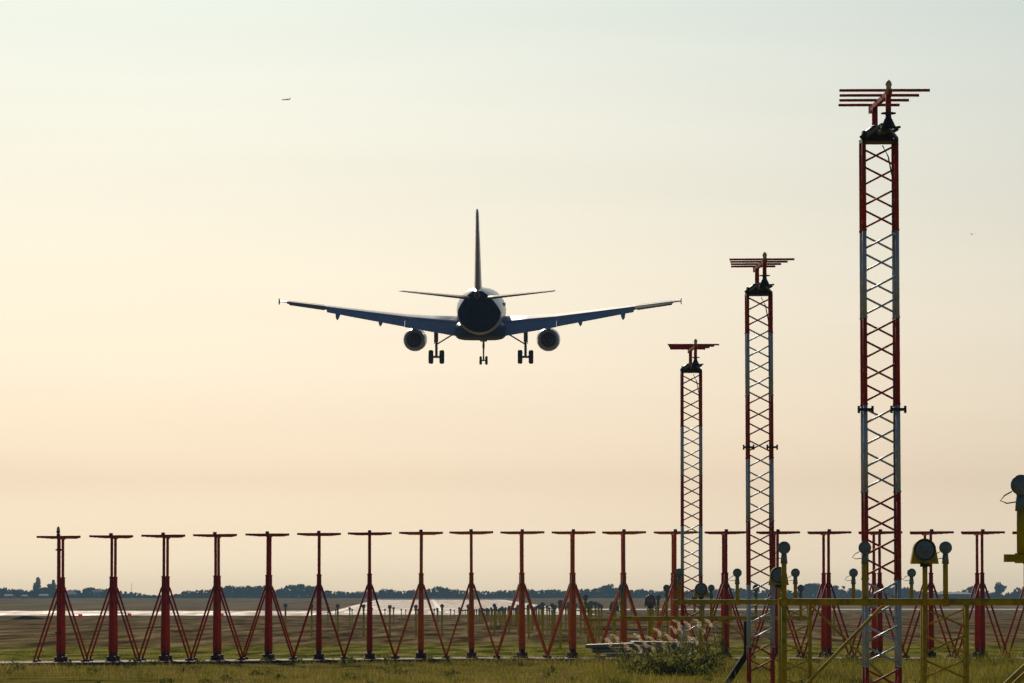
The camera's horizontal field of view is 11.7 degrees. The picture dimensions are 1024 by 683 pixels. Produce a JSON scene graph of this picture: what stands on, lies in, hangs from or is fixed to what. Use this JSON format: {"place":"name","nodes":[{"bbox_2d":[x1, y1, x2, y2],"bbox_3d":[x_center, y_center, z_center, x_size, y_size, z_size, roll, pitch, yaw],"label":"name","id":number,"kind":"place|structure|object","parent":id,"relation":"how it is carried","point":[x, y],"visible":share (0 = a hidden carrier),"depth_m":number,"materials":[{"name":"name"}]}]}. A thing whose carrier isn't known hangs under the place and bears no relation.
{"place":"outdoors","nodes":[
{"label":"outdoors","id":0,"kind":"place"},
{"bbox_2d":[65,591,76,597],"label":"building","id":1,"kind":"structure","parent":0,"point":[72,594],"depth_m":2977.08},
{"bbox_2d":[93,590,99,597],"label":"building","id":2,"kind":"structure","parent":0,"point":[96,593],"depth_m":3026.16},
{"bbox_2d":[0,611,326,615],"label":"taxiway","id":3,"kind":"structure","parent":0,"point":[142,613],"depth_m":970.12,"materials":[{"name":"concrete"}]},
{"bbox_2d":[322,600,564,614],"bbox_3d":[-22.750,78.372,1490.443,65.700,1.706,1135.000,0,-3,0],"label":"runway","id":4,"kind":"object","parent":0,"point":[404,605],"visible":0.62,"depth_m":1241.41,"materials":[{"name":"asphalt"}]},
{"bbox_2d":[279,209,681,364],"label":"airliner","id":5,"kind":"object","parent":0,"point":[481,316],"visible":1,"depth_m":422.77,"materials":[{"name":"paint"}]},
{"bbox_2d":[0,598,1023,682],"bbox_3d":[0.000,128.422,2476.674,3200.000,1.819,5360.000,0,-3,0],"label":"ground","id":6,"kind":"structure","parent":0,"point":[25,635],"depth_m":307.04,"materials":[{"name":"plant"}]},
{"bbox_2d":[10,616,45,619],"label":"earth mound","id":7,"kind":"object","parent":6,"relation":"on","point":[27,618],"visible":0.88,"depth_m":637.96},
{"bbox_2d":[35,577,41,597],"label":"poplar tree","id":8,"kind":"object","parent":6,"relation":"on","point":[38,587],"visible":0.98,"depth_m":3075.51,"materials":[{"name":"green plant"}]},
{"bbox_2d":[45,584,55,597],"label":"tree","id":9,"kind":"object","parent":6,"relation":"on","point":[50,589],"visible":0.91,"depth_m":3061.77,"materials":[{"name":"green plant"}]},
{"bbox_2d":[85,587,92,597],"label":"tree","id":10,"kind":"object","parent":6,"relation":"on","point":[89,590],"visible":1,"depth_m":3071.01,"materials":[{"name":"green plant"}]},
{"bbox_2d":[230,586,242,597],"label":"tree","id":11,"kind":"object","parent":6,"relation":"on","point":[237,589],"visible":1,"depth_m":3089.67,"materials":[{"name":"green plant"}]},
{"bbox_2d":[245,585,264,594],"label":"tree","id":12,"kind":"object","parent":6,"relation":"on","point":[254,588],"visible":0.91,"depth_m":3104.30,"materials":[{"name":"green plant"}]},
{"bbox_2d":[281,585,291,594],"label":"tree","id":13,"kind":"object","parent":6,"relation":"on","point":[286,587],"visible":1,"depth_m":3090.91,"materials":[{"name":"green plant"}]},
{"bbox_2d":[289,585,298,595],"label":"tree","id":14,"kind":"object","parent":6,"relation":"on","point":[294,589],"visible":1,"depth_m":3104.93,"materials":[{"name":"green plant"}]},
{"bbox_2d":[297,585,316,597],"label":"tree","id":15,"kind":"object","parent":6,"relation":"on","point":[307,591],"visible":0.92,"depth_m":3061.82,"materials":[{"name":"green plant"}]},
{"bbox_2d":[311,604,313,636],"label":"approach light","id":16,"kind":"object","parent":6,"relation":"on","point":[312,606],"visible":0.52,"depth_m":280.75,"materials":[{"name":"yellow paint"}]},
{"bbox_2d":[336,604,339,635],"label":"approach light","id":17,"kind":"object","parent":6,"relation":"on","point":[337,606],"visible":0.94,"depth_m":280.73,"materials":[{"name":"yellow paint"}]},
{"bbox_2d":[362,604,365,636],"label":"approach light","id":18,"kind":"object","parent":6,"relation":"on","point":[363,606],"visible":0.88,"depth_m":280.37,"materials":[{"name":"yellow paint"}]},
{"bbox_2d":[388,605,391,636],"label":"approach light","id":19,"kind":"object","parent":6,"relation":"on","point":[389,607],"visible":0.96,"depth_m":280.44,"materials":[{"name":"yellow paint"}]},
{"bbox_2d":[414,605,417,635],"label":"approach light","id":20,"kind":"object","parent":6,"relation":"on","point":[415,606],"visible":0.96,"depth_m":280.25,"materials":[{"name":"yellow paint"}]},
{"bbox_2d":[440,604,443,635],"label":"approach light","id":21,"kind":"object","parent":6,"relation":"on","point":[442,606],"visible":0.98,"depth_m":280.38,"materials":[{"name":"yellow paint"}]},
{"bbox_2d":[466,604,468,635],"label":"approach light","id":22,"kind":"object","parent":6,"relation":"on","point":[467,606],"visible":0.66,"depth_m":280.81,"materials":[{"name":"yellow paint"}]},
{"bbox_2d":[492,604,495,635],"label":"approach light","id":23,"kind":"object","parent":6,"relation":"on","point":[494,605],"visible":0.94,"depth_m":280.80,"materials":[{"name":"yellow paint"}]},
{"bbox_2d":[1,659,1021,665],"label":"cable channel","id":24,"kind":"object","parent":6,"relation":"on","point":[222,662],"visible":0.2,"depth_m":149.19,"materials":[{"name":"metal"}]},
{"bbox_2d":[0,589,1023,597],"bbox_3d":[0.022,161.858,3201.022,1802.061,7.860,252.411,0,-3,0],"label":"distant woodland","id":25,"kind":"object","parent":6,"relation":"on","point":[493,595],"visible":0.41,"depth_m":3102.05,"materials":[{"name":"green plant"}]},
{"bbox_2d":[0,657,1023,662],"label":"concrete footing","id":26,"kind":"object","parent":6,"relation":"on","point":[380,659],"visible":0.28,"depth_m":150.03,"materials":[{"name":"concrete"}]},
{"bbox_2d":[55,526,61,661],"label":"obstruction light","id":27,"kind":"object","parent":26,"relation":"on","point":[58,550],"visible":1,"depth_m":150.13,"materials":[{"name":"red paint"}]},
{"bbox_2d":[33,534,87,661],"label":"localizer antenna","id":28,"kind":"object","parent":26,"relation":"on","point":[62,635],"visible":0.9,"depth_m":150.43,"materials":[{"name":"red paint"}]},
{"bbox_2d":[85,533,140,661],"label":"localizer antenna","id":29,"kind":"object","parent":26,"relation":"on","point":[113,592],"visible":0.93,"depth_m":150.40,"materials":[{"name":"red paint"}]},
{"bbox_2d":[137,532,192,660],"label":"localizer antenna","id":30,"kind":"object","parent":26,"relation":"on","point":[165,592],"visible":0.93,"depth_m":150.41,"materials":[{"name":"red paint"}]},
{"bbox_2d":[189,532,243,660],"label":"localizer antenna","id":31,"kind":"object","parent":26,"relation":"on","point":[216,601],"visible":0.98,"depth_m":150.38,"materials":[{"name":"red paint"}]},
{"bbox_2d":[241,531,293,659],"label":"localizer antenna","id":32,"kind":"object","parent":26,"relation":"on","point":[268,589],"visible":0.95,"depth_m":150.37,"materials":[{"name":"red paint"}]},
{"bbox_2d":[293,531,343,659],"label":"localizer antenna","id":33,"kind":"object","parent":26,"relation":"on","point":[318,655],"visible":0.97,"depth_m":150.34,"materials":[{"name":"red paint"}]},
{"bbox_2d":[344,530,394,658],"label":"localizer antenna","id":34,"kind":"object","parent":26,"relation":"on","point":[369,589],"visible":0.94,"depth_m":150.33,"materials":[{"name":"red paint"}]},
{"bbox_2d":[395,530,445,658],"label":"localizer antenna","id":35,"kind":"object","parent":26,"relation":"on","point":[421,653],"visible":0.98,"depth_m":150.34,"materials":[{"name":"red paint"}]},
{"bbox_2d":[446,529,497,657],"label":"localizer antenna","id":36,"kind":"object","parent":26,"relation":"on","point":[471,587],"visible":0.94,"depth_m":150.34,"materials":[{"name":"red paint"}]},
{"bbox_2d":[497,529,547,657],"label":"localizer antenna","id":37,"kind":"object","parent":26,"relation":"on","point":[521,590],"visible":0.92,"depth_m":150.35,"materials":[{"name":"red paint"}]},
{"bbox_2d":[547,529,598,657],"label":"localizer antenna","id":38,"kind":"object","parent":26,"relation":"on","point":[572,591],"visible":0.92,"depth_m":150.37,"materials":[{"name":"red paint"}]},
{"bbox_2d":[599,529,647,654],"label":"localizer antenna","id":39,"kind":"object","parent":26,"relation":"on","point":[623,624],"visible":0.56,"depth_m":150.38,"materials":[{"name":"red paint"}]},
{"bbox_2d":[650,529,696,656],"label":"localizer antenna","id":40,"kind":"object","parent":26,"relation":"on","point":[673,594],"visible":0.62,"depth_m":150.41,"materials":[{"name":"red paint"}]},
{"bbox_2d":[703,529,751,657],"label":"localizer antenna","id":41,"kind":"object","parent":26,"relation":"on","point":[724,592],"visible":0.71,"depth_m":150.39,"materials":[{"name":"red paint"}]},
{"bbox_2d":[751,529,802,657],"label":"localizer antenna","id":42,"kind":"object","parent":26,"relation":"on","point":[777,532],"visible":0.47,"depth_m":150.35,"materials":[{"name":"red paint"}]},
{"bbox_2d":[798,529,853,657],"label":"localizer antenna","id":43,"kind":"object","parent":26,"relation":"on","point":[826,587],"visible":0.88,"depth_m":150.42,"materials":[{"name":"red paint"}]},
{"bbox_2d":[849,529,905,657],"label":"localizer antenna","id":44,"kind":"object","parent":26,"relation":"on","point":[877,625],"visible":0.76,"depth_m":150.43,"materials":[{"name":"red paint"}]},
{"bbox_2d":[902,529,957,657],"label":"localizer antenna","id":45,"kind":"object","parent":26,"relation":"on","point":[930,628],"visible":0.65,"depth_m":150.35,"materials":[{"name":"red paint"}]},
{"bbox_2d":[952,529,1008,657],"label":"localizer antenna","id":46,"kind":"object","parent":26,"relation":"on","point":[980,588],"visible":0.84,"depth_m":150.43,"materials":[{"name":"red paint"}]},
{"bbox_2d":[1002,531,1023,656],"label":"localizer antenna","id":47,"kind":"object","parent":26,"relation":"on","point":[1014,532],"visible":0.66,"depth_m":151.91,"materials":[{"name":"red paint"}]},
{"bbox_2d":[516,605,518,635],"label":"approach light","id":48,"kind":"object","parent":6,"relation":"on","point":[517,606],"visible":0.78,"depth_m":280.53,"materials":[{"name":"yellow paint"}]},
{"bbox_2d":[527,604,529,638],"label":"approach light","id":49,"kind":"object","parent":6,"relation":"on","point":[528,606],"visible":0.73,"depth_m":250.57,"materials":[{"name":"yellow paint"}]},
{"bbox_2d":[540,602,544,638],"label":"approach light","id":50,"kind":"object","parent":6,"relation":"on","point":[542,604],"visible":0.95,"depth_m":220.63,"materials":[{"name":"yellow paint"}]},
{"bbox_2d":[545,606,548,632],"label":"approach light","id":51,"kind":"object","parent":6,"relation":"on","point":[546,607],"visible":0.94,"depth_m":310.49,"materials":[{"name":"yellow paint"}]},
{"bbox_2d":[550,603,553,637],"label":"approach light","id":52,"kind":"object","parent":6,"relation":"on","point":[552,605],"visible":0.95,"depth_m":250.58,"materials":[{"name":"yellow paint"}]},
{"bbox_2d":[553,605,556,630],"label":"approach light","id":53,"kind":"object","parent":6,"relation":"on","point":[554,614],"visible":0.73,"depth_m":280.22,"materials":[{"name":"yellow paint"}]},
{"bbox_2d":[558,600,562,648],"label":"approach light","id":54,"kind":"object","parent":6,"relation":"on","point":[560,602],"visible":0.84,"depth_m":190.65,"materials":[{"name":"yellow paint"}]},
{"bbox_2d":[565,605,566,632],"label":"approach light","id":55,"kind":"object","parent":6,"relation":"on","point":[565,618],"visible":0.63,"depth_m":310.49,"materials":[{"name":"yellow paint"}]},
{"bbox_2d":[587,602,589,642],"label":"approach light","id":56,"kind":"object","parent":6,"relation":"on","point":[588,616],"visible":0.45,"depth_m":220.31,"materials":[{"name":"yellow paint"}]},
{"bbox_2d":[588,601,593,648],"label":"approach light","id":57,"kind":"object","parent":6,"relation":"on","point":[591,603],"visible":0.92,"depth_m":190.68,"materials":[{"name":"yellow paint"}]},
{"bbox_2d":[594,602,597,642],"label":"approach light","id":58,"kind":"object","parent":6,"relation":"on","point":[595,622],"visible":0.88,"depth_m":220.63,"materials":[{"name":"yellow paint"}]},
{"bbox_2d":[597,603,600,638],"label":"approach light","id":59,"kind":"object","parent":6,"relation":"on","point":[598,605],"visible":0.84,"depth_m":250.57,"materials":[{"name":"yellow paint"}]},
{"bbox_2d":[602,584,616,595],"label":"tree","id":60,"kind":"object","parent":6,"relation":"on","point":[606,589],"visible":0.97,"depth_m":3102.55,"materials":[{"name":"green plant"}]},
{"bbox_2d":[610,601,617,642],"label":"approach light","id":61,"kind":"object","parent":6,"relation":"on","point":[613,627],"visible":0.46,"depth_m":190.35,"materials":[{"name":"yellow paint"}]},
{"bbox_2d":[603,638,629,669],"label":"reed","id":62,"kind":"object","parent":6,"relation":"on","point":[618,661],"visible":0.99,"depth_m":126.58,"materials":[{"name":"green plant"}]},
{"bbox_2d":[610,634,632,664],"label":"reed","id":63,"kind":"object","parent":6,"relation":"on","point":[623,650],"visible":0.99,"depth_m":126.94,"materials":[{"name":"green plant"}]},
{"bbox_2d":[621,643,644,665],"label":"reed","id":64,"kind":"object","parent":6,"relation":"on","point":[632,650],"visible":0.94,"depth_m":126.49,"materials":[{"name":"green plant"}]},
{"bbox_2d":[618,657,667,672],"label":"bush","id":65,"kind":"object","parent":6,"relation":"on","point":[629,666],"visible":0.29,"depth_m":125.68,"materials":[{"name":"green plant"}]},
{"bbox_2d":[651,606,653,639],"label":"approach light","id":66,"kind":"object","parent":6,"relation":"on","point":[652,614],"visible":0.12,"depth_m":190.67,"materials":[{"name":"yellow paint"}]},
{"bbox_2d":[640,639,669,662],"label":"reed","id":67,"kind":"object","parent":6,"relation":"on","point":[654,656],"visible":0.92,"depth_m":125.22,"materials":[{"name":"green plant"}]},
{"bbox_2d":[582,595,733,645],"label":"approach light bar","id":68,"kind":"object","parent":6,"relation":"on","point":[657,597],"visible":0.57,"depth_m":160.73,"materials":[{"name":"yellow paint"}]},
{"bbox_2d":[644,595,655,640],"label":"flashing light","id":69,"kind":"object","parent":68,"relation":"attached to","point":[650,602],"visible":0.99,"depth_m":160.76,"materials":[{"name":"yellow paint"}]},
{"bbox_2d":[616,643,731,675],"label":"bush","id":70,"kind":"object","parent":6,"relation":"on","point":[673,667],"visible":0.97,"depth_m":123.62,"materials":[{"name":"green plant"}]},
{"bbox_2d":[666,634,692,663],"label":"reed","id":71,"kind":"object","parent":6,"relation":"on","point":[669,637],"visible":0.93,"depth_m":125.72,"materials":[{"name":"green plant"}]},
{"bbox_2d":[667,626,693,661],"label":"reed","id":72,"kind":"object","parent":6,"relation":"on","point":[675,630],"visible":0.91,"depth_m":127.22,"materials":[{"name":"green plant"}]},
{"bbox_2d":[672,620,699,657],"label":"reed","id":73,"kind":"object","parent":6,"relation":"on","point":[685,644],"visible":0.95,"depth_m":126.33,"materials":[{"name":"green plant"}]},
{"bbox_2d":[668,339,718,664],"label":"lattice antenna mast","id":74,"kind":"object","parent":6,"relation":"on","point":[693,367],"visible":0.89,"depth_m":134.07,"materials":[{"name":"metal"}]},
{"bbox_2d":[684,634,702,657],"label":"reed","id":75,"kind":"object","parent":6,"relation":"on","point":[691,644],"visible":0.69,"depth_m":128.01,"materials":[{"name":"green plant"}]},
{"bbox_2d":[693,583,708,660],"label":"flashing light","id":76,"kind":"object","parent":6,"relation":"on","point":[701,591],"visible":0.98,"depth_m":130.81,"materials":[{"name":"yellow paint"}]},
{"bbox_2d":[690,637,713,664],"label":"reed","id":77,"kind":"object","parent":6,"relation":"on","point":[707,650],"visible":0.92,"depth_m":125.71,"materials":[{"name":"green plant"}]},
{"bbox_2d":[694,625,715,659],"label":"reed","id":78,"kind":"object","parent":6,"relation":"on","point":[706,644],"visible":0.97,"depth_m":126.21,"materials":[{"name":"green plant"}]},
{"bbox_2d":[689,645,729,673],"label":"bush","id":79,"kind":"object","parent":6,"relation":"on","point":[710,667],"visible":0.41,"depth_m":125.68,"materials":[{"name":"green plant"}]},
{"bbox_2d":[616,585,806,662],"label":"approach light bar","id":80,"kind":"object","parent":6,"relation":"on","point":[711,588],"visible":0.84,"depth_m":130.78,"materials":[{"name":"yellow paint"}]},
{"bbox_2d":[705,618,732,666],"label":"reed","id":81,"kind":"object","parent":6,"relation":"on","point":[717,652],"visible":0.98,"depth_m":125.43,"materials":[{"name":"green plant"}]},
{"bbox_2d":[708,623,739,658],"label":"reed","id":82,"kind":"object","parent":6,"relation":"on","point":[714,627],"visible":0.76,"depth_m":128.25,"materials":[{"name":"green plant"}]},
{"bbox_2d":[713,634,734,665],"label":"reed","id":83,"kind":"object","parent":6,"relation":"on","point":[722,648],"visible":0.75,"depth_m":127.74,"materials":[{"name":"green plant"}]},
{"bbox_2d":[725,621,746,682],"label":"leaning board","id":84,"kind":"object","parent":6,"relation":"on","point":[739,664],"visible":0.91,"depth_m":106.75,"materials":[{"name":"black paint"}]},
{"bbox_2d":[729,252,794,682],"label":"lattice antenna mast","id":85,"kind":"object","parent":6,"relation":"on","point":[761,288],"visible":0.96,"depth_m":106.11,"materials":[{"name":"metal"}]},
{"bbox_2d":[670,568,915,682],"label":"approach light bar","id":86,"kind":"object","parent":6,"relation":"on","point":[795,573],"visible":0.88,"depth_m":100.83,"materials":[{"name":"yellow paint"}]},
{"bbox_2d":[768,567,788,599],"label":"flashing light","id":87,"kind":"object","parent":86,"relation":"on","point":[775,576],"visible":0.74,"depth_m":100.87,"materials":[{"name":"yellow paint"}]},
{"bbox_2d":[803,583,816,594],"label":"tree","id":88,"kind":"object","parent":6,"relation":"on","point":[808,588],"visible":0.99,"depth_m":3148.01,"materials":[{"name":"green plant"}]},
{"bbox_2d":[831,585,844,595],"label":"tree","id":89,"kind":"object","parent":6,"relation":"on","point":[835,588],"visible":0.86,"depth_m":3126.64,"materials":[{"name":"green plant"}]},
{"bbox_2d":[838,80,929,682],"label":"lattice antenna mast","id":90,"kind":"object","parent":6,"relation":"on","point":[882,134],"visible":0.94,"depth_m":76.50,"materials":[{"name":"metal"}]},
{"bbox_2d":[771,541,1023,682],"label":"approach light bar","id":91,"kind":"object","parent":6,"relation":"on","point":[864,548],"visible":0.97,"depth_m":70.87,"materials":[{"name":"yellow paint"}]},
{"bbox_2d":[910,538,938,605],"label":"flashing light","id":92,"kind":"object","parent":91,"relation":"attached to","point":[924,554],"visible":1,"depth_m":70.87,"materials":[{"name":"yellow paint"}]},
{"bbox_2d":[994,582,1006,597],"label":"tree","id":93,"kind":"object","parent":6,"relation":"on","point":[999,587],"visible":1,"depth_m":3074.86,"materials":[{"name":"green plant"}]},
{"bbox_2d":[1000,475,1023,682],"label":"approach light bar","id":94,"kind":"object","parent":6,"relation":"on","point":[1017,488],"visible":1,"depth_m":40.94,"materials":[{"name":"yellow paint"}]},
{"bbox_2d":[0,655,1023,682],"bbox_3d":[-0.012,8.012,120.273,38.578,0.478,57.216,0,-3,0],"label":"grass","id":95,"kind":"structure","parent":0,"point":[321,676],"depth_m":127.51,"materials":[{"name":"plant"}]},
{"bbox_2d":[0,649,1023,682],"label":"dry grass","id":96,"kind":"structure","parent":0,"point":[415,673],"depth_m":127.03,"materials":[{"name":"plant"}]},
{"bbox_2d":[0,642,1023,659],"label":"grass","id":97,"kind":"structure","parent":0,"point":[535,650],"depth_m":186.32,"materials":[{"name":"plant"}]},
{"bbox_2d":[0,0,1023,595],"label":"sky","id":98,"kind":"structure","parent":0,"point":[161,194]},
{"bbox_2d":[495,600,593,614],"bbox_3d":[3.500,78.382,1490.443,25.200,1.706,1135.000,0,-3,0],"label":"runway shoulder","id":99,"kind":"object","parent":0,"point":[534,605],"visible":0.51,"depth_m":1459.92},
{"bbox_2d":[571,644,1023,682],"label":"tall grass","id":100,"kind":"structure","parent":0,"point":[917,669],"depth_m":121.46,"materials":[{"name":"plant"}]},
{"bbox_2d":[576,609,1021,609],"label":"service road","id":101,"kind":"structure","parent":0,"point":[831,609],"depth_m":1136.87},
{"bbox_2d":[928,592,972,597],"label":"building","id":102,"kind":"structure","parent":0,"point":[958,595],"depth_m":2977.47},
{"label":"concrete block","id":103,"kind":"object","parent":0,"visible":0},
{"bbox_2d":[605,653,647,657],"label":"concrete slab","id":104,"kind":"object","parent":103,"relation":"on","point":[615,654],"depth_m":137.31,"materials":[{"name":"concrete"}]},
{"bbox_2d":[591,647,627,652],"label":"concrete slab","id":105,"kind":"object","parent":104,"relation":"on","point":[601,650],"depth_m":137.28,"materials":[{"name":"concrete"}]},
{"bbox_2d":[585,643,634,647],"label":"concrete slab","id":106,"kind":"object","parent":105,"relation":"on","point":[606,645],"depth_m":137.21,"materials":[{"name":"concrete"}]},
{"bbox_2d":[628,646,690,651],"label":"concrete slab","id":107,"kind":"object","parent":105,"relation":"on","point":[645,649],"depth_m":137.25,"materials":[{"name":"concrete"}]},
{"bbox_2d":[630,641,679,645],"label":"concrete slab","id":108,"kind":"object","parent":107,"relation":"on","point":[649,643],"depth_m":137.36,"materials":[{"name":"concrete"}]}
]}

